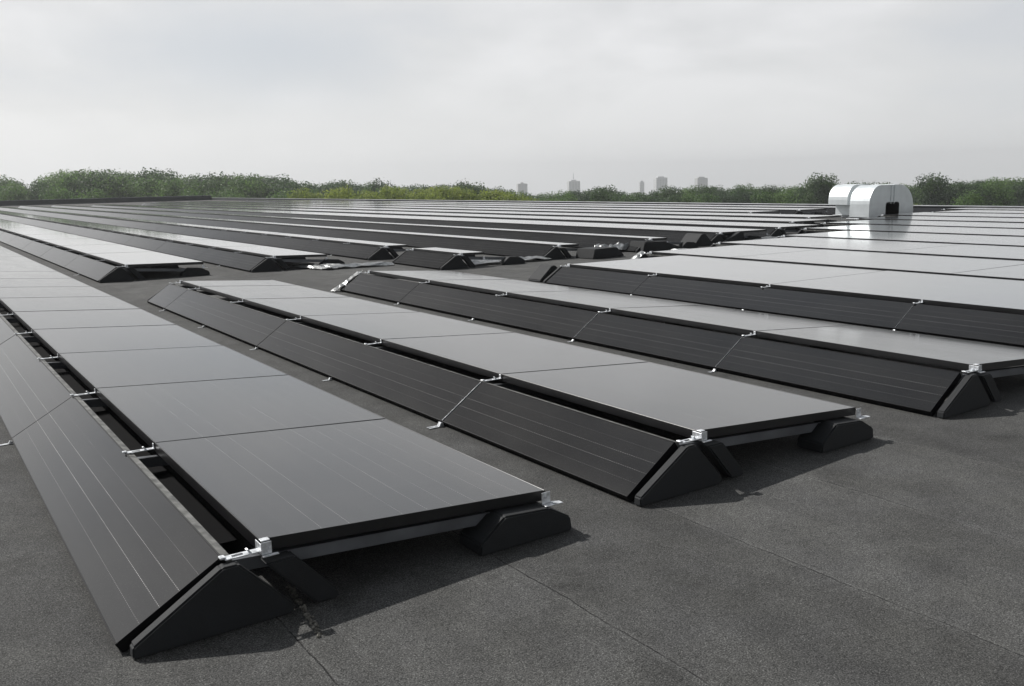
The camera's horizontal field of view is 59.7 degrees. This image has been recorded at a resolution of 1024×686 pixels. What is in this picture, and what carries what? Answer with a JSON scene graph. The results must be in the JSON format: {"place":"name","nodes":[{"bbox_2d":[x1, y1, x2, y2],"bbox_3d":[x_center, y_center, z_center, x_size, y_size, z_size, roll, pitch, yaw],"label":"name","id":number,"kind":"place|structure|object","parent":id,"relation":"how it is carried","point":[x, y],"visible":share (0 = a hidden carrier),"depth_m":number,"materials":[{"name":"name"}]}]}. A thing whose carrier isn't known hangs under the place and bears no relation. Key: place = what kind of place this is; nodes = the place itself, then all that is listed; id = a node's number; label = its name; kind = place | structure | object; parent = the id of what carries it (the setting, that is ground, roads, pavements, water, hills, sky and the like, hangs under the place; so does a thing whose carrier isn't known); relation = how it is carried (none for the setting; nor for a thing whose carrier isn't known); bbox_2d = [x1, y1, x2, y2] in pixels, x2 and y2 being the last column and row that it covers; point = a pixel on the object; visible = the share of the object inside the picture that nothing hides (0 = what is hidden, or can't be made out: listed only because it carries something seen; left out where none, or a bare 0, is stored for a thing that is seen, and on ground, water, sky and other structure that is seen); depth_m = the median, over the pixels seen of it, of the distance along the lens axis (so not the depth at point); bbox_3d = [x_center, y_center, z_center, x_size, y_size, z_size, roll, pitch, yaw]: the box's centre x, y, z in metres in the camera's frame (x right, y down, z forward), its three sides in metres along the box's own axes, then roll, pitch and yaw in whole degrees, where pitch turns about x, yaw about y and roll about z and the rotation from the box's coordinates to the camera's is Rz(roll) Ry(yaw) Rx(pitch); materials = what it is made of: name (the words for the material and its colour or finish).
{"place":"outdoors","nodes":[
{"label":"outdoors","id":0,"kind":"place"},
{"bbox_2d":[285,584,321,637],"bbox_3d":[-0.748,0.958,3.212,0.035,0.014,0.449,-6,11,-27],"label":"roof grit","id":1,"kind":"object","parent":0,"point":[299,601],"visible":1,"depth_m":3.21,"materials":[{"name":"grey gravel"}]},
{"bbox_2d":[0,200,1023,685],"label":"roof deck","id":2,"kind":"structure","parent":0,"point":[890,552],"depth_m":3.41,"materials":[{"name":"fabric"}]},
{"bbox_2d":[0,219,209,282],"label":"solar panel row","id":3,"kind":"object","parent":2,"relation":"on","point":[23,237],"visible":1,"depth_m":18.29,"materials":[{"name":"black glass"}]},
{"bbox_2d":[0,211,344,272],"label":"solar panel row","id":4,"kind":"object","parent":2,"relation":"on","point":[252,259],"visible":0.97,"depth_m":20.90,"materials":[{"name":"black glass"}]},
{"bbox_2d":[0,206,420,259],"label":"solar panel row","id":5,"kind":"object","parent":2,"relation":"on","point":[356,249],"visible":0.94,"depth_m":24.24,"materials":[{"name":"black glass"}]},
{"bbox_2d":[0,246,571,658],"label":"solar panel row","id":6,"kind":"object","parent":2,"relation":"on","point":[283,474],"visible":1,"depth_m":4.15,"materials":[{"name":"black glass"}]},
{"bbox_2d":[18,205,578,259],"bbox_3d":[-23.369,-7.672,53.111,1.816,0.284,87.135,-8,12,-34],"label":"solar panel row","id":7,"kind":"object","parent":2,"relation":"on","point":[506,247],"visible":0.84,"depth_m":23.27,"materials":[{"name":"black glass"}]},
{"bbox_2d":[291,263,345,268],"bbox_3d":[-3.617,-1.447,16.642,1.183,0.068,0.526,6,13,35],"label":"metal flashing","id":8,"kind":"object","parent":2,"relation":"on","point":[315,266],"visible":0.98,"depth_m":16.53,"materials":[{"name":"metal"}]},
{"bbox_2d":[329,261,393,268],"bbox_3d":[-2.880,-1.473,16.725,1.367,0.063,0.538,-6,11,-26],"label":"metal flashing","id":9,"kind":"object","parent":2,"relation":"on","point":[363,264],"visible":0.91,"depth_m":16.59,"materials":[{"name":"metal"}]},
{"bbox_2d":[51,205,697,252],"bbox_3d":[-20.370,-7.715,52.988,1.815,0.284,83.585,-8,12,-34],"label":"solar panel row","id":10,"kind":"object","parent":2,"relation":"on","point":[583,240],"visible":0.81,"depth_m":25.42,"materials":[{"name":"black glass"}]},
{"bbox_2d":[91,204,767,244],"bbox_3d":[-16.399,-7.574,51.722,2.105,0.284,76.485,-8,12,-34],"label":"solar panel row","id":11,"kind":"object","parent":2,"relation":"on","point":[678,233],"visible":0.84,"depth_m":27.63,"materials":[{"name":"black glass"}]},
{"bbox_2d":[392,247,524,269],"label":"solar panel row","id":12,"kind":"object","parent":2,"relation":"on","point":[436,258],"visible":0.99,"depth_m":16.40,"materials":[{"name":"black glass"}]},
{"bbox_2d":[144,204,819,236],"bbox_3d":[-12.072,-7.304,49.695,2.105,0.283,67.610,-8,12,-34],"label":"solar panel row","id":13,"kind":"object","parent":2,"relation":"on","point":[773,229],"visible":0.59,"depth_m":28.80,"materials":[{"name":"black glass"}]},
{"bbox_2d":[141,203,828,230],"bbox_3d":[-13.458,-8.384,55.856,2.105,0.284,76.485,-8,12,-34],"label":"solar panel row","id":14,"kind":"object","parent":2,"relation":"on","point":[726,219],"visible":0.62,"depth_m":32.98,"materials":[{"name":"black glass"}]},
{"bbox_2d":[189,201,780,213],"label":"solar panel row","id":15,"kind":"object","parent":2,"relation":"on","point":[647,209],"visible":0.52,"depth_m":42.40,"materials":[{"name":"black glass"}]},
{"bbox_2d":[152,202,842,223],"bbox_3d":[-13.725,-9.199,60.411,2.105,0.284,81.810,-8,12,-34],"label":"solar panel row","id":16,"kind":"object","parent":2,"relation":"on","point":[792,216],"visible":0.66,"depth_m":35.92,"materials":[{"name":"black glass"}]},
{"bbox_2d":[147,280,872,506],"bbox_3d":[-1.469,-0.123,8.549,1.920,0.282,9.744,-8,12,-34],"label":"solar panel row","id":17,"kind":"object","parent":2,"relation":"on","point":[712,417],"visible":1,"depth_m":5.67,"materials":[{"name":"black glass"}]},
{"bbox_2d":[471,256,550,264],"bbox_3d":[-0.072,-1.595,16.964,1.777,0.083,0.537,-7,12,-30],"label":"metal flashing","id":18,"kind":"object","parent":2,"relation":"on","point":[475,262],"visible":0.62,"depth_m":16.70,"materials":[{"name":"metal"}]},
{"bbox_2d":[244,200,835,214],"bbox_3d":[-6.294,-9.699,62.284,2.105,0.284,71.160,-8,12,-34],"label":"solar panel row","id":19,"kind":"object","parent":2,"relation":"on","point":[830,210],"visible":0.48,"depth_m":44.60,"materials":[{"name":"black glass"}]},
{"bbox_2d":[528,264,556,281],"bbox_3d":[0.550,-1.084,13.736,0.560,0.235,0.300,-9,13,-38],"label":"ballast block","id":20,"kind":"object","parent":2,"relation":"on","point":[542,272],"depth_m":13.60,"materials":[{"name":"grey concrete"}]},
{"bbox_2d":[282,201,826,214],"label":"solar panel row","id":21,"kind":"object","parent":2,"relation":"on","point":[789,210],"visible":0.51,"depth_m":40.80,"materials":[{"name":"black glass"}]},
{"bbox_2d":[576,246,623,258],"bbox_3d":[1.738,-1.796,17.670,0.876,0.190,0.500,-10,13,-40],"label":"ballast block","id":22,"kind":"object","parent":2,"relation":"on","point":[597,252],"depth_m":17.44,"materials":[{"name":"grey concrete"}]},
{"bbox_2d":[594,242,628,249],"bbox_3d":[2.102,-2.037,18.850,0.912,0.158,0.428,-10,13,-39],"label":"metal flashing","id":23,"kind":"object","parent":2,"relation":"on","point":[619,245],"visible":0.62,"depth_m":18.83,"materials":[{"name":"metal"}]},
{"bbox_2d":[630,241,681,251],"bbox_3d":[3.067,-2.073,18.962,1.117,0.220,0.500,-7,12,-30],"label":"ballast block","id":24,"kind":"object","parent":2,"relation":"on","point":[651,246],"depth_m":18.68,"materials":[{"name":"grey concrete"}]},
{"bbox_2d":[331,270,1023,418],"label":"solar panel row","id":25,"kind":"object","parent":2,"relation":"on","point":[818,365],"visible":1,"depth_m":7.37,"materials":[{"name":"black glass"}]},
{"bbox_2d":[681,233,712,246],"bbox_3d":[4.147,-2.330,20.113,0.620,0.270,0.500,-8,12,-34],"label":"ballast block","id":26,"kind":"object","parent":2,"relation":"on","point":[701,239],"depth_m":19.95,"materials":[{"name":"black rubber"}]},
{"bbox_2d":[720,232,744,241],"bbox_3d":[4.951,-2.437,20.645,0.769,0.258,0.500,-8,12,-34],"label":"ballast block","id":27,"kind":"object","parent":2,"relation":"on","point":[737,236],"depth_m":20.51,"materials":[{"name":"black rubber"}]},
{"bbox_2d":[543,255,1023,347],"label":"solar panel row","id":28,"kind":"object","parent":2,"relation":"on","point":[985,310],"visible":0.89,"depth_m":10.09,"materials":[{"name":"black glass"}]},
{"bbox_2d":[631,245,1023,280],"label":"solar panel row","id":29,"kind":"object","parent":2,"relation":"on","point":[980,267],"visible":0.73,"depth_m":13.09,"materials":[{"name":"black glass"}]},
{"bbox_2d":[828,184,868,217],"bbox_3d":[12.119,-5.081,31.892,1.550,1.164,0.960,-8,12,-34],"label":"ventilation duct","id":30,"kind":"object","parent":2,"relation":"on","point":[840,196],"visible":0.53,"depth_m":31.53,"materials":[{"name":"silver metal"}]},
{"bbox_2d":[710,237,1023,260],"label":"solar panel row","id":31,"kind":"object","parent":2,"relation":"on","point":[970,250],"visible":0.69,"depth_m":15.30,"materials":[{"name":"black glass"}]},
{"bbox_2d":[846,184,912,219],"bbox_3d":[12.678,-4.845,30.573,2.670,1.146,0.920,-8,12,-34],"label":"ventilation duct","id":32,"kind":"object","parent":2,"relation":"on","point":[868,201],"visible":0.81,"depth_m":30.05,"materials":[{"name":"silver metal"}]},
{"bbox_2d":[777,230,1023,246],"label":"solar panel row","id":33,"kind":"object","parent":2,"relation":"on","point":[1018,241],"visible":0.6,"depth_m":17.39,"materials":[{"name":"black glass"}]},
{"bbox_2d":[796,224,1023,236],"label":"solar panel row","id":34,"kind":"object","parent":2,"relation":"on","point":[952,230],"visible":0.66,"depth_m":19.93,"materials":[{"name":"black glass"}]},
{"bbox_2d":[818,219,1023,228],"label":"solar panel row","id":35,"kind":"object","parent":2,"relation":"on","point":[945,223],"visible":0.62,"depth_m":22.28,"materials":[{"name":"black glass"}]},
{"bbox_2d":[852,216,1023,222],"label":"solar panel row","id":36,"kind":"object","parent":2,"relation":"on","point":[975,219],"visible":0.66,"depth_m":24.28,"materials":[{"name":"black glass"}]},
{"bbox_2d":[878,212,1023,217],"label":"solar panel row","id":37,"kind":"object","parent":2,"relation":"on","point":[1010,215],"visible":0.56,"depth_m":26.56,"materials":[{"name":"black glass"}]},
{"bbox_2d":[938,210,1023,213],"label":"solar panel row","id":38,"kind":"object","parent":2,"relation":"on","point":[992,211],"visible":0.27,"depth_m":28.12,"materials":[{"name":"black glass"}]},
{"bbox_2d":[940,207,1023,210],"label":"solar panel row","id":39,"kind":"object","parent":2,"relation":"on","point":[981,208],"visible":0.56,"depth_m":30.38,"materials":[{"name":"black glass"}]},
{"bbox_2d":[0,0,1023,197],"label":"sky","id":40,"kind":"structure","parent":0,"point":[622,94],"materials":[{"name":"grey"}]},
{"bbox_2d":[567,173,579,192],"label":"tower block","id":41,"kind":"structure","parent":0,"point":[573,185],"depth_m":1345.80,"materials":[{"name":"grey concrete"}]},
{"bbox_2d":[653,176,666,192],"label":"tower block","id":42,"kind":"structure","parent":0,"point":[660,182],"depth_m":1445.78,"materials":[{"name":"grey concrete"}]},
{"bbox_2d":[694,177,707,190],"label":"tower block","id":43,"kind":"structure","parent":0,"point":[698,181],"depth_m":1396.04,"materials":[{"name":"grey concrete"}]},
{"bbox_3d":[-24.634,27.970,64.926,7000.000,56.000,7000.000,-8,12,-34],"label":"terrain","id":44,"kind":"structure","parent":0,"visible":0},
{"bbox_2d":[0,182,30,200],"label":"broadleaf tree","id":45,"kind":"object","parent":44,"relation":"on","point":[12,192],"visible":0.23,"depth_m":159.89,"materials":[{"name":"green plant"}]},
{"bbox_2d":[26,180,50,199],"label":"broadleaf tree","id":46,"kind":"object","parent":44,"relation":"on","point":[34,194],"visible":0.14,"depth_m":164.19,"materials":[{"name":"green plant"}]},
{"bbox_2d":[33,169,71,191],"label":"broadleaf tree","id":47,"kind":"object","parent":44,"relation":"on","point":[50,179],"visible":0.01,"depth_m":194.34,"materials":[{"name":"green plant"}]},
{"bbox_2d":[37,184,81,199],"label":"young tree","id":48,"kind":"object","parent":44,"relation":"on","point":[68,195],"visible":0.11,"depth_m":139.69,"materials":[{"name":"green plant"}]},
{"bbox_2d":[39,172,89,199],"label":"broadleaf tree","id":49,"kind":"object","parent":44,"relation":"on","point":[68,182],"visible":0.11,"depth_m":158.93,"materials":[{"name":"green plant"}]},
{"bbox_2d":[72,187,113,198],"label":"young tree","id":50,"kind":"object","parent":44,"relation":"on","point":[93,193],"visible":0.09,"depth_m":139.04,"materials":[{"name":"green plant"}]},
{"bbox_2d":[73,167,142,197],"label":"broadleaf tree","id":51,"kind":"object","parent":44,"relation":"on","point":[93,182],"visible":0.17,"depth_m":160.22,"materials":[{"name":"green plant"}]},
{"bbox_2d":[91,174,147,197],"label":"broadleaf tree","id":52,"kind":"object","parent":44,"relation":"on","point":[133,192],"visible":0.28,"depth_m":159.56,"materials":[{"name":"green plant"}]},
{"bbox_2d":[130,167,180,186],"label":"broadleaf tree","id":53,"kind":"object","parent":44,"relation":"on","point":[166,174],"visible":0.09,"depth_m":183.60,"materials":[{"name":"green plant"}]},
{"bbox_2d":[133,173,179,196],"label":"broadleaf tree","id":54,"kind":"object","parent":44,"relation":"on","point":[150,187],"visible":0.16,"depth_m":165.78,"materials":[{"name":"green plant"}]},
{"bbox_2d":[150,176,202,196],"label":"broadleaf tree","id":55,"kind":"object","parent":44,"relation":"on","point":[171,189],"visible":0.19,"depth_m":157.96,"materials":[{"name":"green plant"}]},
{"bbox_2d":[190,171,232,186],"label":"broadleaf tree","id":56,"kind":"object","parent":44,"relation":"on","point":[209,177],"visible":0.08,"depth_m":191.50,"materials":[{"name":"green plant"}]},
{"bbox_2d":[186,175,242,197],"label":"broadleaf tree","id":57,"kind":"object","parent":44,"relation":"on","point":[215,185],"visible":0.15,"depth_m":159.67,"materials":[{"name":"green plant"}]},
{"bbox_2d":[218,189,251,197],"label":"young tree","id":58,"kind":"object","parent":44,"relation":"on","point":[229,194],"visible":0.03,"depth_m":140.29,"materials":[{"name":"green plant"}]},
{"bbox_2d":[216,177,262,197],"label":"broadleaf tree","id":59,"kind":"object","parent":44,"relation":"on","point":[240,188],"visible":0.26,"depth_m":158.94,"materials":[{"name":"green plant"}]},
{"bbox_2d":[242,179,273,197],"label":"broadleaf tree","id":60,"kind":"object","parent":44,"relation":"on","point":[258,191],"visible":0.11,"depth_m":161.75,"materials":[{"name":"green plant"}]},
{"bbox_2d":[255,182,292,197],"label":"broadleaf tree","id":61,"kind":"object","parent":44,"relation":"on","point":[268,192],"visible":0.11,"depth_m":160.35,"materials":[{"name":"green plant"}]},
{"bbox_2d":[264,177,309,197],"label":"broadleaf tree","id":62,"kind":"object","parent":44,"relation":"on","point":[280,181],"visible":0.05,"depth_m":187.12,"materials":[{"name":"green plant"}]},
{"bbox_2d":[276,181,320,196],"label":"broadleaf tree","id":63,"kind":"object","parent":44,"relation":"on","point":[291,188],"visible":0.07,"depth_m":162.88,"materials":[{"name":"green plant"}]},
{"bbox_2d":[286,188,313,198],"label":"young tree","id":64,"kind":"object","parent":44,"relation":"on","point":[300,195],"visible":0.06,"depth_m":128.42,"materials":[{"name":"green plant"}]},
{"bbox_2d":[313,188,351,198],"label":"young tree","id":65,"kind":"object","parent":44,"relation":"on","point":[334,194],"visible":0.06,"depth_m":128.74,"materials":[{"name":"green plant"}]},
{"bbox_2d":[316,182,361,198],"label":"broadleaf tree","id":66,"kind":"object","parent":44,"relation":"on","point":[333,186],"visible":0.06,"depth_m":166.59,"materials":[{"name":"green plant"}]},
{"bbox_2d":[360,177,394,196],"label":"broadleaf tree","id":67,"kind":"object","parent":44,"relation":"on","point":[374,186],"visible":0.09,"depth_m":165.11,"materials":[{"name":"green plant"}]},
{"bbox_2d":[376,186,405,199],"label":"young tree","id":68,"kind":"object","parent":44,"relation":"on","point":[397,195],"visible":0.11,"depth_m":130.35,"materials":[{"name":"green plant"}]},
{"bbox_2d":[405,189,431,199],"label":"young tree","id":69,"kind":"object","parent":44,"relation":"on","point":[418,196],"visible":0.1,"depth_m":133.75,"materials":[{"name":"green plant"}]},
{"bbox_2d":[425,184,454,199],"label":"young tree","id":70,"kind":"object","parent":44,"relation":"on","point":[438,196],"visible":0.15,"depth_m":128.60,"materials":[{"name":"green plant"}]},
{"bbox_2d":[441,186,469,199],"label":"young tree","id":71,"kind":"object","parent":44,"relation":"on","point":[457,195],"visible":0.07,"depth_m":129.39,"materials":[{"name":"green plant"}]},
{"bbox_2d":[455,188,489,199],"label":"young tree","id":72,"kind":"object","parent":44,"relation":"on","point":[473,196],"visible":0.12,"depth_m":129.15,"materials":[{"name":"green plant"}]},
{"bbox_2d":[477,188,496,200],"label":"young tree","id":73,"kind":"object","parent":44,"relation":"on","point":[485,197],"visible":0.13,"depth_m":128.92,"materials":[{"name":"green plant"}]},
{"bbox_2d":[489,190,514,200],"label":"young tree","id":74,"kind":"object","parent":44,"relation":"on","point":[498,194],"visible":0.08,"depth_m":128.90,"materials":[{"name":"green plant"}]},
{"bbox_2d":[492,191,528,200],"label":"young tree","id":75,"kind":"object","parent":44,"relation":"on","point":[515,198],"visible":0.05,"depth_m":126.92,"materials":[{"name":"green plant"}]},
{"bbox_2d":[585,187,620,201],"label":"broadleaf tree","id":76,"kind":"object","parent":44,"relation":"on","point":[601,195],"visible":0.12,"depth_m":150.07,"materials":[{"name":"green plant"}]},
{"bbox_2d":[656,185,685,202],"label":"broadleaf tree","id":77,"kind":"object","parent":44,"relation":"on","point":[670,191],"visible":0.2,"depth_m":182.85,"materials":[{"name":"green plant"}]},
{"bbox_2d":[655,193,690,202],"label":"broadleaf tree","id":78,"kind":"object","parent":44,"relation":"on","point":[672,199],"visible":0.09,"depth_m":161.56,"materials":[{"name":"green plant"}]},
{"bbox_2d":[692,184,717,202],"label":"broadleaf tree","id":79,"kind":"object","parent":44,"relation":"on","point":[705,189],"visible":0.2,"depth_m":184.73,"materials":[{"name":"green plant"}]},
{"bbox_2d":[691,190,721,202],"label":"broadleaf tree","id":80,"kind":"object","parent":44,"relation":"on","point":[708,197],"visible":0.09,"depth_m":159.71,"materials":[{"name":"green plant"}]},
{"bbox_2d":[714,192,746,202],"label":"broadleaf tree","id":81,"kind":"object","parent":44,"relation":"on","point":[727,199],"visible":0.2,"depth_m":163.61,"materials":[{"name":"green plant"}]},
{"bbox_2d":[730,189,755,202],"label":"broadleaf tree","id":82,"kind":"object","parent":44,"relation":"on","point":[748,199],"visible":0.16,"depth_m":169.31,"materials":[{"name":"green plant"}]},
{"bbox_2d":[730,183,755,195],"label":"broadleaf tree","id":83,"kind":"object","parent":44,"relation":"on","point":[741,189],"visible":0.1,"depth_m":182.82,"materials":[{"name":"green plant"}]},
{"bbox_2d":[750,189,775,203],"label":"broadleaf tree","id":84,"kind":"object","parent":44,"relation":"on","point":[761,198],"visible":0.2,"depth_m":158.91,"materials":[{"name":"green plant"}]},
{"bbox_2d":[756,183,786,199],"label":"broadleaf tree","id":85,"kind":"object","parent":44,"relation":"on","point":[771,189],"visible":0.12,"depth_m":188.64,"materials":[{"name":"green plant"}]},
{"bbox_2d":[768,188,805,203],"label":"broadleaf tree","id":86,"kind":"object","parent":44,"relation":"on","point":[780,197],"visible":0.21,"depth_m":158.18,"materials":[{"name":"green plant"}]},
{"bbox_2d":[791,189,809,203],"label":"broadleaf tree","id":87,"kind":"object","parent":44,"relation":"on","point":[801,196],"visible":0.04,"depth_m":163.43,"materials":[{"name":"green plant"}]},
{"bbox_2d":[801,192,828,203],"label":"broadleaf tree","id":88,"kind":"object","parent":44,"relation":"on","point":[816,200],"visible":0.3,"depth_m":158.82,"materials":[{"name":"green plant"}]},
{"bbox_2d":[801,172,840,203],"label":"broadleaf tree","id":89,"kind":"object","parent":44,"relation":"on","point":[819,185],"visible":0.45,"depth_m":159.26,"materials":[{"name":"green plant"}]},
{"bbox_2d":[913,172,952,204],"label":"broadleaf tree","id":90,"kind":"object","parent":44,"relation":"on","point":[932,188],"visible":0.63,"depth_m":159.49,"materials":[{"name":"green plant"}]},
{"bbox_2d":[929,189,972,204],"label":"broadleaf tree","id":91,"kind":"object","parent":44,"relation":"on","point":[951,197],"visible":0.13,"depth_m":158.45,"materials":[{"name":"green plant"}]},
{"bbox_2d":[942,180,987,205],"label":"broadleaf tree","id":92,"kind":"object","parent":44,"relation":"on","point":[961,188],"visible":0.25,"depth_m":161.18,"materials":[{"name":"green plant"}]},
{"bbox_2d":[950,189,1002,205],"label":"broadleaf tree","id":93,"kind":"object","parent":44,"relation":"on","point":[967,201],"visible":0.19,"depth_m":140.33,"materials":[{"name":"green plant"}]},
{"bbox_2d":[976,183,999,205],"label":"broadleaf tree","id":94,"kind":"object","parent":44,"relation":"on","point":[985,195],"visible":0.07,"depth_m":162.45,"materials":[{"name":"green plant"}]},
{"bbox_2d":[979,180,1015,205],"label":"broadleaf tree","id":95,"kind":"object","parent":44,"relation":"on","point":[1001,195],"visible":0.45,"depth_m":161.92,"materials":[{"name":"green plant"}]},
{"bbox_2d":[1000,181,1023,205],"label":"broadleaf tree","id":96,"kind":"object","parent":44,"relation":"on","point":[1017,192],"visible":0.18,"depth_m":169.38,"materials":[{"name":"green plant"}]},
{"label":"warehouse building","id":97,"kind":"object","parent":44,"relation":"on","visible":0},
{"bbox_2d":[0,195,211,205],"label":"roof parapet","id":98,"kind":"structure","parent":97,"relation":"on","point":[95,200],"depth_m":113.01,"materials":[{"name":"grey metal"}]},
{"bbox_2d":[211,198,1023,212],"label":"roof parapet","id":99,"kind":"structure","parent":97,"relation":"on","point":[925,208],"depth_m":48.07,"materials":[{"name":"grey metal"}]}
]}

